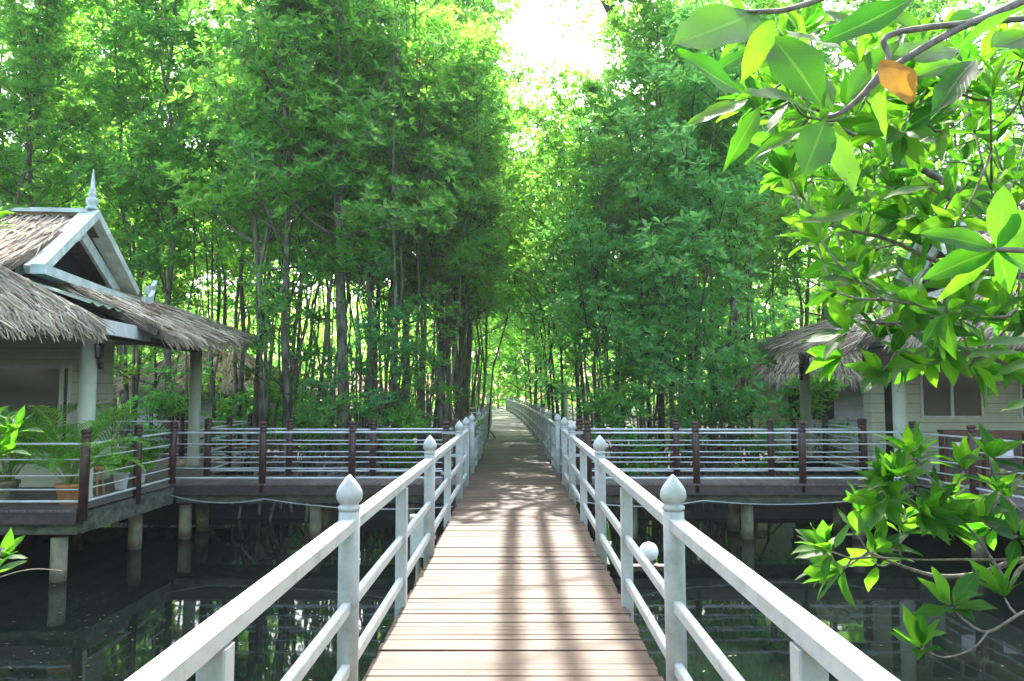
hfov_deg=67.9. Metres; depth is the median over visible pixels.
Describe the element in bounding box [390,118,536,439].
mangrove tree
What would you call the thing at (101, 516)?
concrete beam
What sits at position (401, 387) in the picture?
mangrove shrub
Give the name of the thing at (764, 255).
mangrove tree
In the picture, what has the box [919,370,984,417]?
window
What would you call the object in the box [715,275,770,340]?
mangrove tree
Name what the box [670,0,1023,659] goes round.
mangrove tree
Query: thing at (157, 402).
mangrove shrub
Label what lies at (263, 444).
post railing
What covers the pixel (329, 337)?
mangrove tree
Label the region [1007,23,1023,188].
mangrove tree
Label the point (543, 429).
white railing
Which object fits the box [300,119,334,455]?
mangrove tree
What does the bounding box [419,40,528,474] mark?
mangrove tree
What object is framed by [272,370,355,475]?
mangrove shrub
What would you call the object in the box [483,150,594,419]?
mangrove tree
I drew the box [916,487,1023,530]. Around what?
concrete beam
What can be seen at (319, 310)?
mangrove tree
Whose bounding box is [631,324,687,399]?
mangrove tree
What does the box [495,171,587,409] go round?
mangrove tree
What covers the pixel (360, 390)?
mangrove tree
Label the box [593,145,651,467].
mangrove tree
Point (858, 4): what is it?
mangrove tree
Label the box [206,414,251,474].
post railing
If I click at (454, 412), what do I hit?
post railing
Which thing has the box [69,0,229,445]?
mangrove tree
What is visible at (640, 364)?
mangrove tree
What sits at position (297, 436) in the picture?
mangrove shrub
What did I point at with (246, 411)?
mangrove shrub
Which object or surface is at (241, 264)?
mangrove tree
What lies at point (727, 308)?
mangrove tree
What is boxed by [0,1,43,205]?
mangrove tree
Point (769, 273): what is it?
mangrove tree
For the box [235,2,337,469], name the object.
mangrove tree
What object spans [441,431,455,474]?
rail link
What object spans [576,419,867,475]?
post railing
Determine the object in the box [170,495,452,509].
cable
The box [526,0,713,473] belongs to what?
mangrove tree
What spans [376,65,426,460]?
mangrove tree
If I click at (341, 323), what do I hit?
mangrove tree
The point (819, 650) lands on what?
white railing
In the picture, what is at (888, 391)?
door
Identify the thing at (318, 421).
mangrove tree
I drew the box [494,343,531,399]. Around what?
mangrove tree
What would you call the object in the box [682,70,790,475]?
mangrove tree
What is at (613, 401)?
mangrove shrub
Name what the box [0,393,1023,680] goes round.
water
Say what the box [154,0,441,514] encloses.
mangrove tree
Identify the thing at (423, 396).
mangrove tree
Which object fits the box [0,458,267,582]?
hut platform
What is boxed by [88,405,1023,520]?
ground
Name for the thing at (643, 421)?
mangrove tree
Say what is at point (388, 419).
mangrove shrub
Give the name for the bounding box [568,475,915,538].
boardwalk
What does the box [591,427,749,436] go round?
boardwalk
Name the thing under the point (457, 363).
mangrove tree
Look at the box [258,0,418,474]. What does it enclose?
mangrove tree
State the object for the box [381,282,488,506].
mangrove tree
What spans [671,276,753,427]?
mangrove tree
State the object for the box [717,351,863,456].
thatched house
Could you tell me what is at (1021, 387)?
window
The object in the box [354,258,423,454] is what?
mangrove tree
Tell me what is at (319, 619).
floating debris
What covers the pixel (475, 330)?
mangrove tree
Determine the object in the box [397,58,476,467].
mangrove tree
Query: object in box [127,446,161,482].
potted palm
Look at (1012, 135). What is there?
mangrove tree
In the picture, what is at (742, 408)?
mangrove shrub
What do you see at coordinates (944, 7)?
mangrove tree
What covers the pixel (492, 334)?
mangrove tree
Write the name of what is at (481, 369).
mangrove tree
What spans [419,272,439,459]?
mangrove tree
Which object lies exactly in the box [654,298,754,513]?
mangrove tree
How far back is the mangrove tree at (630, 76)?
18.29 m
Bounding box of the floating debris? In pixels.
[5,556,1003,679]
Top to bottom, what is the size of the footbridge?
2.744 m
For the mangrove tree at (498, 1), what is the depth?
31.43 m
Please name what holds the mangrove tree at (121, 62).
on the ground
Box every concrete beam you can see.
[78,487,173,532]
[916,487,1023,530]
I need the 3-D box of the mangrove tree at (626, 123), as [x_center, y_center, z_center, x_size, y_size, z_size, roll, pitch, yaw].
[3.375,-0.706,17.452,3.902,10.589,4.421,5,-8,-43]
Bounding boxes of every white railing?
[125,417,469,680]
[468,397,491,478]
[506,397,560,477]
[560,417,899,680]
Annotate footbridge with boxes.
[362,408,663,680]
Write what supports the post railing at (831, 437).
on the hut platform at (979, 552)
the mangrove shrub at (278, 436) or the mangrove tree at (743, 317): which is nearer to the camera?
the mangrove shrub at (278, 436)
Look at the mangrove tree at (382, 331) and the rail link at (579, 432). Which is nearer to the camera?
the rail link at (579, 432)
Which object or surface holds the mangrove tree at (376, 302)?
on the ground
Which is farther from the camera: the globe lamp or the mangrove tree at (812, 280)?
the mangrove tree at (812, 280)
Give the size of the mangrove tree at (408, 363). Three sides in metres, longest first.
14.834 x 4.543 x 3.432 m
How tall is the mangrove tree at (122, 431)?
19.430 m
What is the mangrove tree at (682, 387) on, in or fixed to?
on the ground
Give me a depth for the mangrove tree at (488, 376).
77.20 m
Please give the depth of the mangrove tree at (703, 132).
19.09 m
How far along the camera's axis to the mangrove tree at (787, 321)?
46.64 m
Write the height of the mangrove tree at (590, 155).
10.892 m
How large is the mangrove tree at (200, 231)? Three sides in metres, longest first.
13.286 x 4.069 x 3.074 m
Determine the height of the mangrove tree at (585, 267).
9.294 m
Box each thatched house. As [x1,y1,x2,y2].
[112,347,315,452]
[309,372,388,424]
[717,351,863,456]
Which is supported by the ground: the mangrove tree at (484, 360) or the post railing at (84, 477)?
the mangrove tree at (484, 360)
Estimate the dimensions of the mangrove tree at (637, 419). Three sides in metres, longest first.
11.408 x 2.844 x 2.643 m
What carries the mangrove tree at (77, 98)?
on the ground
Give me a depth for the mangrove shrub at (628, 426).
26.06 m
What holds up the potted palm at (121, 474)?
on the hut platform at (37, 518)
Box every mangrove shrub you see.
[114,357,215,457]
[200,392,253,475]
[203,397,251,449]
[229,383,282,450]
[253,392,306,471]
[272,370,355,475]
[278,375,358,461]
[295,406,319,469]
[350,391,367,420]
[365,401,438,504]
[367,385,417,438]
[373,401,411,448]
[574,378,685,517]
[601,387,647,460]
[656,403,692,463]
[657,404,692,467]
[676,346,802,506]
[698,387,759,447]
[774,369,857,475]
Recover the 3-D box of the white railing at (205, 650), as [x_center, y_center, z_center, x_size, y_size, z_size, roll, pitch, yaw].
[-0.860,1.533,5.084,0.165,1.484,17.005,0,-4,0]
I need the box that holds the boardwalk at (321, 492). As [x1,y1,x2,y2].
[172,475,455,538]
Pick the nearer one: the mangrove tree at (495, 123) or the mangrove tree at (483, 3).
the mangrove tree at (495, 123)
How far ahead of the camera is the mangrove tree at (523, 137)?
29.82 m
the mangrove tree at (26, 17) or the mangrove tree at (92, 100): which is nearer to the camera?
the mangrove tree at (26, 17)
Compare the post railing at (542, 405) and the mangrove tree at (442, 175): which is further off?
the post railing at (542, 405)
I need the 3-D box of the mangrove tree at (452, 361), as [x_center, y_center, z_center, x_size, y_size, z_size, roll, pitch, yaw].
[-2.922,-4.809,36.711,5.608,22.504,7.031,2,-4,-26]
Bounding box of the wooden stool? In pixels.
[93,465,106,494]
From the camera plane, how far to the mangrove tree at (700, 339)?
43.89 m
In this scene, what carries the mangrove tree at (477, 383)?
on the ground
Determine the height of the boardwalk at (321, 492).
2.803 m
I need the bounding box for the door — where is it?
[883,368,893,454]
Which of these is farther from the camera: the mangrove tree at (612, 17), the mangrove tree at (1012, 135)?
the mangrove tree at (1012, 135)
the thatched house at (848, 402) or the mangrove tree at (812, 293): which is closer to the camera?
the thatched house at (848, 402)
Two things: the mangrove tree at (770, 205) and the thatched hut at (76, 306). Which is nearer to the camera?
the thatched hut at (76, 306)
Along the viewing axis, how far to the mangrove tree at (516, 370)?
68.22 m
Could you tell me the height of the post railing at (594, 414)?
1.276 m
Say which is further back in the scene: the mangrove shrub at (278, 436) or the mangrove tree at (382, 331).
the mangrove tree at (382, 331)
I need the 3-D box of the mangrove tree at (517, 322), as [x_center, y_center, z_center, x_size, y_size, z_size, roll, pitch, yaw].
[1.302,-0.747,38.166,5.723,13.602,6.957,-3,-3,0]
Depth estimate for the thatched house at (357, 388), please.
37.80 m
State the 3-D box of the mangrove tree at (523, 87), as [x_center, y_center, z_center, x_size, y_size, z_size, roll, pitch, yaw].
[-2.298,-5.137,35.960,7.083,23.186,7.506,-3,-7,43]
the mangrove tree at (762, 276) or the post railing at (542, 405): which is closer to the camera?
the mangrove tree at (762, 276)
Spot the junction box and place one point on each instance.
(416, 535)
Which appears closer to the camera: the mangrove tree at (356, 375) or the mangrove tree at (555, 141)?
the mangrove tree at (555, 141)
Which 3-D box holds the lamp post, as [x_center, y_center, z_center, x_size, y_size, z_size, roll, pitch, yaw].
[2.350,4.088,33.200,0.320,4.400,0.320,0,-4,0]
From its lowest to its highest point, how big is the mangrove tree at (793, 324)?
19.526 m
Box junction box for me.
[410,514,423,579]
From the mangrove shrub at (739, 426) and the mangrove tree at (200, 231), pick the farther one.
the mangrove tree at (200, 231)
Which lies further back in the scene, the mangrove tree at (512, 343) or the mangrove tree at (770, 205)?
the mangrove tree at (512, 343)
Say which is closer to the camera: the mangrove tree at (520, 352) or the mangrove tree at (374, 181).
the mangrove tree at (374, 181)
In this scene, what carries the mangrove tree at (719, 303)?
on the ground
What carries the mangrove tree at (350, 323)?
on the ground
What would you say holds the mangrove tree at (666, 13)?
on the ground
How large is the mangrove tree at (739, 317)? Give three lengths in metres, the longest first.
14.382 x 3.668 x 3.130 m
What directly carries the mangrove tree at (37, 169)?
on the ground
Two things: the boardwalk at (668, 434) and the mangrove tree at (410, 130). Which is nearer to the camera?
the mangrove tree at (410, 130)
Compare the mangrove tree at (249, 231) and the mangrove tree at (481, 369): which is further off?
the mangrove tree at (481, 369)
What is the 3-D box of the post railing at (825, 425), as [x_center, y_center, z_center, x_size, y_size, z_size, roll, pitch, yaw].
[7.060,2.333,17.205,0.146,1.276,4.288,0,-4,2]
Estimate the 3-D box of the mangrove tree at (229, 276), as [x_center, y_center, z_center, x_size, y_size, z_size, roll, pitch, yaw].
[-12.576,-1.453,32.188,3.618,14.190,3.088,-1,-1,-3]
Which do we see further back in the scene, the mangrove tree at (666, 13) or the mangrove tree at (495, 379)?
the mangrove tree at (495, 379)
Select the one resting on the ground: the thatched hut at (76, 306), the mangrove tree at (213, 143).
the mangrove tree at (213, 143)
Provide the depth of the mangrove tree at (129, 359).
49.59 m
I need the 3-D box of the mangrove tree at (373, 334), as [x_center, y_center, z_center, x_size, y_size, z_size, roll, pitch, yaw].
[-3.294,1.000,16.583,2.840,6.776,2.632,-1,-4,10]
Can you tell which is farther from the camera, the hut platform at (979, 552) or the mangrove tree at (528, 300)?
the mangrove tree at (528, 300)
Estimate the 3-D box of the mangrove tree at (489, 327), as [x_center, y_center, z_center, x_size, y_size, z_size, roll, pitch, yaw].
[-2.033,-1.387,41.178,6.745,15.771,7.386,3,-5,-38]
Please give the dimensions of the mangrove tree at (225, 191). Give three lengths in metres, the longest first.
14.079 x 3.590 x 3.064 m
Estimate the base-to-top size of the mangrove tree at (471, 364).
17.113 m
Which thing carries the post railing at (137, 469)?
on the hut platform at (37, 518)
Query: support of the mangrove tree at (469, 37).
on the ground
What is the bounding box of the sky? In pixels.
[0,0,1023,392]
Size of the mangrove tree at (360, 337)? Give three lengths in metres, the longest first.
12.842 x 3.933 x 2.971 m
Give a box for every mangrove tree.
[0,0,102,215]
[0,0,120,215]
[0,0,125,215]
[0,0,142,221]
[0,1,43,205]
[0,200,62,577]
[4,11,131,259]
[25,51,146,289]
[37,0,235,450]
[48,0,269,457]
[56,0,183,437]
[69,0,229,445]
[74,1,188,445]
[103,77,234,457]
[112,145,173,428]
[113,208,163,428]
[114,186,203,378]
[114,205,245,444]
[114,254,182,368]
[128,176,210,354]
[135,0,270,475]
[148,1,296,350]
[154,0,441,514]
[157,0,359,474]
[166,189,214,312]
[176,0,389,519]
[190,178,252,317]
[191,1,371,474]
[192,148,294,337]
[195,0,457,521]
[199,141,252,327]
[201,149,291,352]
[204,41,293,472]
[207,21,311,473]
[211,0,477,475]
[211,201,365,515]
[224,26,386,474]
[224,52,329,474]
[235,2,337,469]
[239,25,385,503]
[245,151,352,449]
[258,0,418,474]
[276,14,399,474]
[280,0,457,474]
[281,214,317,453]
[292,2,417,475]
[292,219,326,467]
[296,151,370,469]
[298,237,427,474]
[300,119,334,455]
[317,235,439,461]
[321,249,368,460]
[345,76,522,469]
[347,267,378,460]
[348,0,511,504]
[350,66,441,475]
[352,285,420,382]
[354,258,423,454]
[354,275,377,419]
[357,34,448,472]
[361,2,467,430]
[365,63,421,467]
[372,8,530,474]
[374,89,423,472]
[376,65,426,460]
[376,80,416,456]
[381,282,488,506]
[383,0,518,443]
[383,0,519,453]
[385,0,502,438]
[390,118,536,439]
[396,10,529,504]
[397,0,526,322]
[397,0,531,468]
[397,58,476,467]
[399,250,425,450]
[401,321,436,414]
[409,302,439,461]
[411,0,530,419]
[413,93,493,469]
[414,0,539,422]
[415,307,457,418]
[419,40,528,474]
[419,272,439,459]
[419,298,510,424]
[430,317,503,416]
[435,313,516,415]
[437,310,457,418]
[444,191,538,414]
[446,66,578,438]
[446,120,534,424]
[450,335,490,394]
[451,59,667,504]
[457,275,525,339]
[466,312,519,414]
[472,318,505,413]
[474,318,490,414]
[479,345,520,407]
[480,299,552,407]
[480,363,496,402]
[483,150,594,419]
[483,322,526,401]
[484,204,562,409]
[485,62,615,472]
[491,194,586,421]
[492,303,542,394]
[494,199,584,406]
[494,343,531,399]
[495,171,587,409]
[501,333,530,401]
[503,114,589,436]
[505,111,658,511]
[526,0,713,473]
[530,331,569,414]
[535,0,735,474]
[540,47,722,474]
[540,131,595,450]
[541,74,657,509]
[544,0,803,510]
[546,257,614,423]
[554,114,630,463]
[556,267,586,430]
[563,98,764,503]
[565,124,613,427]
[573,323,630,393]
[586,87,669,464]
[587,148,656,459]
[592,132,666,472]
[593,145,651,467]
[593,237,717,514]
[595,0,753,474]
[604,270,686,419]
[621,0,855,474]
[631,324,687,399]
[634,49,770,474]
[636,1,728,461]
[637,286,706,419]
[654,2,788,452]
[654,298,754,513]
[655,0,818,474]
[655,273,725,399]
[656,108,669,436]
[667,213,756,455]
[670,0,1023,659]
[671,0,812,474]
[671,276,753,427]
[682,2,814,452]
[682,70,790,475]
[695,118,787,466]
[701,268,774,427]
[703,0,824,474]
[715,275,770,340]
[716,237,813,420]
[719,234,783,449]
[723,3,836,434]
[729,126,816,456]
[740,0,884,327]
[744,166,793,338]
[752,0,871,320]
[759,200,832,337]
[764,217,806,335]
[766,169,861,331]
[809,227,833,319]
[810,65,983,295]
[812,0,941,288]
[847,147,902,307]
[853,0,1009,290]
[857,111,925,295]
[884,0,1017,283]
[905,0,1023,256]
[955,105,1021,221]
[996,0,1023,158]
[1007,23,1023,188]
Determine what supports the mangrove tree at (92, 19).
on the ground
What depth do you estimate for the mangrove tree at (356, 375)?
26.57 m
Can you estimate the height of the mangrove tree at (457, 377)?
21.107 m
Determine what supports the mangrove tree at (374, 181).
on the ground
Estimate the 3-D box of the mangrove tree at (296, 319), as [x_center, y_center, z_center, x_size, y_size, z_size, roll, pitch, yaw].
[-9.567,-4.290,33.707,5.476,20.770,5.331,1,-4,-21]
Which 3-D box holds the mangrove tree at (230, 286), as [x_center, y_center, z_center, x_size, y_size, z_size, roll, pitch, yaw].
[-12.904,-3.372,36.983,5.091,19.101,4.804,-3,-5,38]
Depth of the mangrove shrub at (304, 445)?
22.27 m
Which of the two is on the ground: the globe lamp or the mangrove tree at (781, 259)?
the mangrove tree at (781, 259)
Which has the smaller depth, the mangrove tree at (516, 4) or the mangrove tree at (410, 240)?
the mangrove tree at (410, 240)
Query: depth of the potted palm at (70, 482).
11.11 m
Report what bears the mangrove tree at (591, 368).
on the ground
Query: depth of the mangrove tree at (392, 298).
21.72 m
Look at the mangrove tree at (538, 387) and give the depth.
78.73 m
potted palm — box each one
[0,399,108,499]
[0,402,154,504]
[94,447,150,489]
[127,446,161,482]
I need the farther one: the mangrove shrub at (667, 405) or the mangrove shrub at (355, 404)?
the mangrove shrub at (355, 404)
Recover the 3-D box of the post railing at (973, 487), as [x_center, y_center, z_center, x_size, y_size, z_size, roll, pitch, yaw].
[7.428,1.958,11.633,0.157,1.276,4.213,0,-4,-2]
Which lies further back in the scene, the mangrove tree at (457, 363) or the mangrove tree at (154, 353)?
the mangrove tree at (457, 363)
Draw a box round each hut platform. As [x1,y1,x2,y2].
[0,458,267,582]
[791,455,1023,557]
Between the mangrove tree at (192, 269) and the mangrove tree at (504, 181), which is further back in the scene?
the mangrove tree at (192, 269)
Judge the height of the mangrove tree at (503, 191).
14.730 m
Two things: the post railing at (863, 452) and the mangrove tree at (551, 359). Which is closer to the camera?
the post railing at (863, 452)
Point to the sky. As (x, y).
(533, 16)
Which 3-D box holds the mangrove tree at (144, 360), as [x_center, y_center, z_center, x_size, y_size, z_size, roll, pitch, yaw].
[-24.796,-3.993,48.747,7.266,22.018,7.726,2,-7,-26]
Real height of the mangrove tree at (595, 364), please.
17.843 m
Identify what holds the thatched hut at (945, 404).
on the hut platform at (979, 552)
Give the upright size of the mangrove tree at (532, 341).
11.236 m
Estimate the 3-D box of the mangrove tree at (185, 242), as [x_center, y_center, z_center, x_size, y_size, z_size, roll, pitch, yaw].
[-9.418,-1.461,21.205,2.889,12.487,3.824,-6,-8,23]
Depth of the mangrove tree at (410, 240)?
19.59 m
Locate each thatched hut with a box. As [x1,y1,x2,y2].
[0,168,270,498]
[742,214,1023,480]
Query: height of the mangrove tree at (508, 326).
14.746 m
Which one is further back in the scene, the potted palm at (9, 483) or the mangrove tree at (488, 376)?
the mangrove tree at (488, 376)
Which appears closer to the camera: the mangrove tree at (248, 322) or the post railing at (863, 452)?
the post railing at (863, 452)
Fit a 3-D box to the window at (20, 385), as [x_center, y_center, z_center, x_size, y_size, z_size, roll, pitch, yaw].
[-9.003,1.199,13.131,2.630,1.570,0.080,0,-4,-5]
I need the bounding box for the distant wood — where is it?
[118,268,848,416]
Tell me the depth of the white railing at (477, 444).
17.84 m
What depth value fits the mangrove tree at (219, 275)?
30.42 m
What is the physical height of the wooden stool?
0.452 m
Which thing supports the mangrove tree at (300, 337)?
on the ground
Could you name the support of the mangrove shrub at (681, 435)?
on the ground
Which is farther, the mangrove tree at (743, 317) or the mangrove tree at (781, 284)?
the mangrove tree at (743, 317)
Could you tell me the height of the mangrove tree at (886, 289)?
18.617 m
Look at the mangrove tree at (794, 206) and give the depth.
20.99 m
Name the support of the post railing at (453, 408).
on the boardwalk
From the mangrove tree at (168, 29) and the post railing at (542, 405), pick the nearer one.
the mangrove tree at (168, 29)
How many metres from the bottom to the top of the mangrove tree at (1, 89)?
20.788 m
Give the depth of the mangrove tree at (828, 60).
29.54 m
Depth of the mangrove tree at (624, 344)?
27.92 m
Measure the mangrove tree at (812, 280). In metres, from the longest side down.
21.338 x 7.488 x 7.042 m
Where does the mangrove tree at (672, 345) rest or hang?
on the ground
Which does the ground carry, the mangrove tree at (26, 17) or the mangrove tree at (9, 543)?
the mangrove tree at (26, 17)
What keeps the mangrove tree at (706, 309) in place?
on the ground
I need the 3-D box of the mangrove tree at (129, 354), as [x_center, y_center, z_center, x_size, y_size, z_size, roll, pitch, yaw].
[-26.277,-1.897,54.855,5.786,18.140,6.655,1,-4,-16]
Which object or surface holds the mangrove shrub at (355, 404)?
on the ground
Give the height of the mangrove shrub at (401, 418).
3.077 m
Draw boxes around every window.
[0,364,72,455]
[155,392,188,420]
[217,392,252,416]
[786,387,835,422]
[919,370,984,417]
[1018,382,1023,417]
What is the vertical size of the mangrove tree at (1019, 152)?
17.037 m
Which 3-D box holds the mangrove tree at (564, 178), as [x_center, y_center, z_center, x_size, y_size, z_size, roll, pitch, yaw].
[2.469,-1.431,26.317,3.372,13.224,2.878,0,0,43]
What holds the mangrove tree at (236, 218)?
on the ground
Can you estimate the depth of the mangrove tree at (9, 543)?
2.98 m
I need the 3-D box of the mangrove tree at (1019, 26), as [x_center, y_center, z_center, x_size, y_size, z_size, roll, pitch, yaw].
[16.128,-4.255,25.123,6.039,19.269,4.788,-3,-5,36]
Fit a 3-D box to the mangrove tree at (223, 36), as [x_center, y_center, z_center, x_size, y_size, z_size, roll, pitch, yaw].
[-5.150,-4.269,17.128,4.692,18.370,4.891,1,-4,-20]
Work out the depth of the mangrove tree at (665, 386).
28.87 m
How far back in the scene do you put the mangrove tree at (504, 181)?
24.44 m
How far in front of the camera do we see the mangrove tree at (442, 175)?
20.33 m
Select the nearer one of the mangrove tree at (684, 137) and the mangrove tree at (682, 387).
the mangrove tree at (684, 137)
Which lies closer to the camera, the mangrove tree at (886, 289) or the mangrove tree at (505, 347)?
the mangrove tree at (886, 289)
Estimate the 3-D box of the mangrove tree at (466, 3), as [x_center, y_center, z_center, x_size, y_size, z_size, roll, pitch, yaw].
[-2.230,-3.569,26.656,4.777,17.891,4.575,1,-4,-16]
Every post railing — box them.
[0,429,91,520]
[88,424,170,503]
[111,413,252,458]
[168,421,449,492]
[203,419,459,475]
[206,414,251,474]
[335,403,481,425]
[350,404,480,426]
[541,404,749,428]
[542,403,737,427]
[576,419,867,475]
[584,421,918,492]
[790,413,863,472]
[791,412,863,451]
[917,425,1023,499]
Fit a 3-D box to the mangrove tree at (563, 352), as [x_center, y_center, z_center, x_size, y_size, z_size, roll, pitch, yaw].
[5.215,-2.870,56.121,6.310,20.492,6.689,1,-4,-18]
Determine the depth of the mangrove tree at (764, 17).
19.43 m
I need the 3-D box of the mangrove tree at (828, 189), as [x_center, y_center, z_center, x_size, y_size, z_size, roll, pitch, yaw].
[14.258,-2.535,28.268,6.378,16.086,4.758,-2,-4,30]
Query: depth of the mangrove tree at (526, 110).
23.19 m
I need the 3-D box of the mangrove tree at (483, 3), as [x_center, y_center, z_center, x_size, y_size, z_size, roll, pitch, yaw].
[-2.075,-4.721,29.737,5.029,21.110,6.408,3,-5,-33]
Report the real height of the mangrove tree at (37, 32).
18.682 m
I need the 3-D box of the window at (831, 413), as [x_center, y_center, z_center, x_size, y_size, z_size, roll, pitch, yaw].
[9.200,1.975,23.387,1.500,1.100,0.046,0,-4,0]
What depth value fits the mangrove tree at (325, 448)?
19.72 m
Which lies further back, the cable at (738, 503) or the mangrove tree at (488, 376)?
the mangrove tree at (488, 376)
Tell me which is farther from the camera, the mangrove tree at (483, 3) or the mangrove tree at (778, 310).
the mangrove tree at (778, 310)
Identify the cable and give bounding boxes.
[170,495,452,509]
[576,496,882,506]
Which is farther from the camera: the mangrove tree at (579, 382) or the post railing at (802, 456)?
the mangrove tree at (579, 382)
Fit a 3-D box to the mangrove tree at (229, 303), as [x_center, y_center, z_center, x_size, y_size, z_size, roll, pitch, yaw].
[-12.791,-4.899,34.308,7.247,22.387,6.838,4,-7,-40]
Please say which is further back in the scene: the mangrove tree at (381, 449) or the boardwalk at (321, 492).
the mangrove tree at (381, 449)
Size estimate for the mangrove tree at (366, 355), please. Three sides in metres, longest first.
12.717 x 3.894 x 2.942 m
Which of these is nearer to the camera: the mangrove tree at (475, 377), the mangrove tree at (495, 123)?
the mangrove tree at (495, 123)
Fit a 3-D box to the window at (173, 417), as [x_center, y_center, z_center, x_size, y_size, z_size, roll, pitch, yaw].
[-11.000,2.076,24.884,1.300,1.200,0.046,0,-4,0]
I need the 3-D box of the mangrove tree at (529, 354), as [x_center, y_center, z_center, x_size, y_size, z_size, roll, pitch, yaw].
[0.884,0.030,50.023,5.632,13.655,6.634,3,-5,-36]
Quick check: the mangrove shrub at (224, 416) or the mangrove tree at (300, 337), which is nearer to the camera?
the mangrove shrub at (224, 416)
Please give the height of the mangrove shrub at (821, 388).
4.231 m
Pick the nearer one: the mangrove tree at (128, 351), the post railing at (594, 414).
the post railing at (594, 414)
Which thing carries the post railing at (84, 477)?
on the hut platform at (37, 518)
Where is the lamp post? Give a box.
[563,384,568,425]
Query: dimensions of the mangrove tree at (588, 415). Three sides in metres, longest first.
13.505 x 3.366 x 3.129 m
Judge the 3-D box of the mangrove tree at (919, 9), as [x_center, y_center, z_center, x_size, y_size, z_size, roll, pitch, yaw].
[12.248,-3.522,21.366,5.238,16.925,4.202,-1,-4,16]
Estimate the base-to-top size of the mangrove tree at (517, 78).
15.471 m
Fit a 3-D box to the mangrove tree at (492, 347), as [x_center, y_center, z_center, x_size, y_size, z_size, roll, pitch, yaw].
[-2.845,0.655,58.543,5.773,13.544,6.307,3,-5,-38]
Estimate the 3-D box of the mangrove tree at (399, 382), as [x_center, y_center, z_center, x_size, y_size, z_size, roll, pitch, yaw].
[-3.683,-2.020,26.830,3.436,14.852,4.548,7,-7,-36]
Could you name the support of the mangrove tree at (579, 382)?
on the ground
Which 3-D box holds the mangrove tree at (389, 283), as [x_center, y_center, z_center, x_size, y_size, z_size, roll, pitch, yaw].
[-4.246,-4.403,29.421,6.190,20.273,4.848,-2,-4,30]
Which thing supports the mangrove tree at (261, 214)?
on the ground
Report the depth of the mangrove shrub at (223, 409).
23.30 m
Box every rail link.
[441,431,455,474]
[568,431,582,475]
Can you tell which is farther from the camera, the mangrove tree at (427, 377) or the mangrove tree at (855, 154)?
the mangrove tree at (427, 377)
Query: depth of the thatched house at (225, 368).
24.88 m
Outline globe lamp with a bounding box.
[633,542,663,570]
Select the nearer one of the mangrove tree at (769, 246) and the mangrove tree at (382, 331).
the mangrove tree at (769, 246)
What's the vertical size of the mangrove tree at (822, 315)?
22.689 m
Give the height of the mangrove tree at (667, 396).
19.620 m
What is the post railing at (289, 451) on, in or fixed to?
attached to the boardwalk at (321, 492)
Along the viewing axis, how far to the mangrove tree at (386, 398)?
20.01 m
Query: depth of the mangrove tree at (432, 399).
23.06 m
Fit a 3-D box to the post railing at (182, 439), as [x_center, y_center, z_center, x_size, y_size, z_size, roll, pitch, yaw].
[-8.248,2.445,18.873,3.637,1.276,0.147,0,-4,0]
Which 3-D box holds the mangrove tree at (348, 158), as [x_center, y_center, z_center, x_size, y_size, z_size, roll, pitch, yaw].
[-4.436,-1.349,17.945,3.072,12.048,2.622,2,-5,21]
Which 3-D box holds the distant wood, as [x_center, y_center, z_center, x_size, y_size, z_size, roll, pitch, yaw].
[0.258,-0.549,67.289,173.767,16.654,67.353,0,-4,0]

